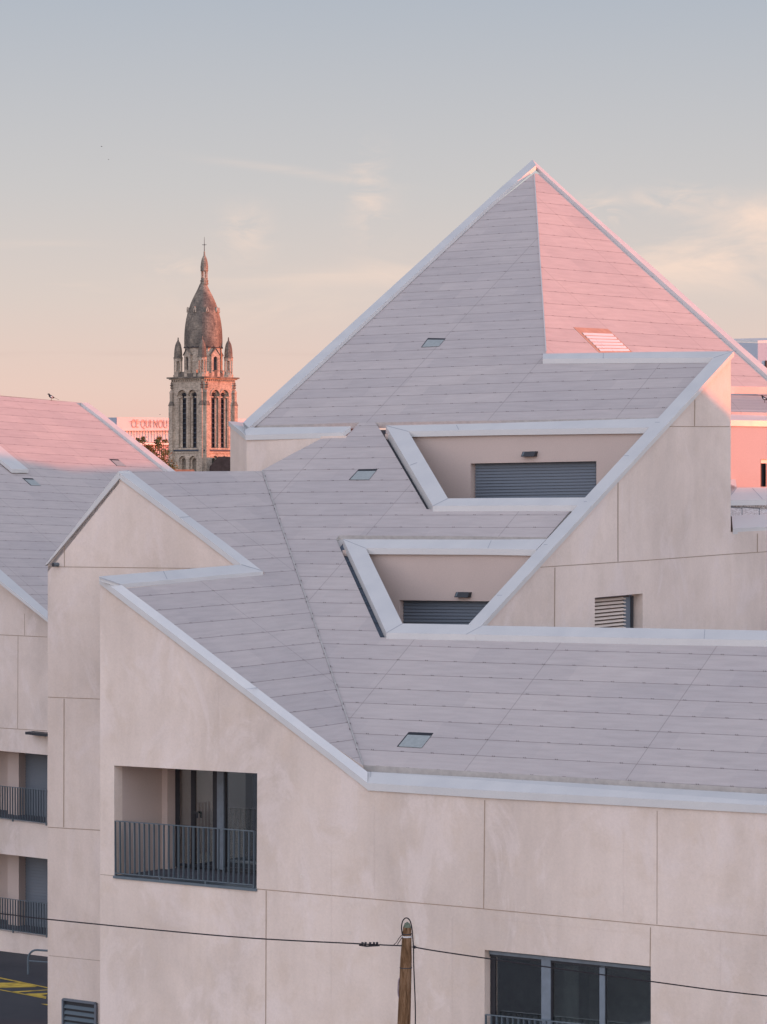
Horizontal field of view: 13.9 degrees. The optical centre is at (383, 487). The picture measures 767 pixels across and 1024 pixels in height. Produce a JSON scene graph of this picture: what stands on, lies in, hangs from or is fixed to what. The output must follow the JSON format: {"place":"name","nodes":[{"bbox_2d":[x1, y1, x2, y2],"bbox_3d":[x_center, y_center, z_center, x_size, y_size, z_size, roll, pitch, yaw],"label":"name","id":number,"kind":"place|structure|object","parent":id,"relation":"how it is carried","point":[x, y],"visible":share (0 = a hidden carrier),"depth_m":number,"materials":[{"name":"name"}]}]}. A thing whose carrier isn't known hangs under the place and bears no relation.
{"place":"outdoors","nodes":[
{"label":"outdoors","id":0,"kind":"place"},
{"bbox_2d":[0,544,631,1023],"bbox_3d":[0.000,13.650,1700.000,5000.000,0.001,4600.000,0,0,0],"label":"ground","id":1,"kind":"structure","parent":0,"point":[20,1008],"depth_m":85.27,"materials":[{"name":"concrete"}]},
{"bbox_2d":[0,977,47,1004],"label":"road marking","id":2,"kind":"object","parent":1,"relation":"on","point":[16,984],"visible":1,"depth_m":85.91,"materials":[{"name":"yellow paint"}]},
{"bbox_2d":[27,949,47,974],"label":"hoop rail","id":3,"kind":"object","parent":1,"relation":"on","point":[30,952],"visible":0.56,"depth_m":88.02,"materials":[{"name":"metal"}]},
{"bbox_2d":[0,396,173,956],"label":"apartment building","id":4,"kind":"structure","parent":1,"relation":"on","point":[62,463],"depth_m":94.03,"materials":[{"name":"grey concrete"}]},
{"bbox_2d":[135,436,178,469],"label":"tree","id":5,"kind":"object","parent":1,"relation":"on","point":[157,442],"visible":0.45,"depth_m":329.70,"materials":[{"name":"green plant"}]},
{"bbox_2d":[109,417,245,463],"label":"office building","id":6,"kind":"structure","parent":1,"relation":"on","point":[150,429],"depth_m":523.96,"materials":[{"name":"white metal"}]},
{"bbox_2d":[174,469,193,470],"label":"house","id":7,"kind":"structure","parent":1,"relation":"on","point":[183,469],"depth_m":299.84,"materials":[{"name":"orange tile"}]},
{"bbox_2d":[167,238,239,470],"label":"church","id":8,"kind":"structure","parent":1,"relation":"on","point":[203,407],"depth_m":398.12,"materials":[{"name":"stone"}]},
{"bbox_2d":[44,160,766,1023],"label":"apartment building","id":9,"kind":"structure","parent":1,"relation":"on","point":[450,696],"depth_m":56.18,"materials":[{"name":"concrete"}]},
{"bbox_2d":[489,951,650,1023],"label":"window frame","id":10,"kind":"structure","parent":9,"relation":"in","point":[547,974],"depth_m":50.62,"materials":[{"name":"grey metal"}]},
{"bbox_2d":[760,459,766,486],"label":"rear window","id":11,"kind":"structure","parent":9,"relation":"in","point":[763,462],"depth_m":67.61,"materials":[{"name":"black glass"}]},
{"bbox_2d":[731,338,766,394],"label":"grey building","id":12,"kind":"structure","parent":1,"relation":"on","point":[757,348],"depth_m":150.17,"materials":[{"name":"white metal"}]},
{"bbox_2d":[0,0,766,429],"label":"sky","id":13,"kind":"structure","parent":0,"point":[318,151],"materials":[{"name":"blue"}]},
{"label":"pavement","id":14,"kind":"structure","parent":0,"visible":0},
{"bbox_2d":[394,917,415,1023],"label":"utility pole","id":15,"kind":"object","parent":14,"relation":"on","point":[404,997],"visible":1,"depth_m":42.94,"materials":[{"name":"brown wood"}]},
{"bbox_2d":[0,913,401,946],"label":"overhead cable","id":16,"kind":"object","parent":15,"relation":"attached to","point":[364,944],"visible":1,"depth_m":43.64,"materials":[{"name":"black rubber"}]},
{"bbox_2d":[412,945,766,996],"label":"overhead cable","id":17,"kind":"object","parent":15,"relation":"attached to","point":[414,946],"visible":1,"depth_m":43.61,"materials":[{"name":"black rubber"}]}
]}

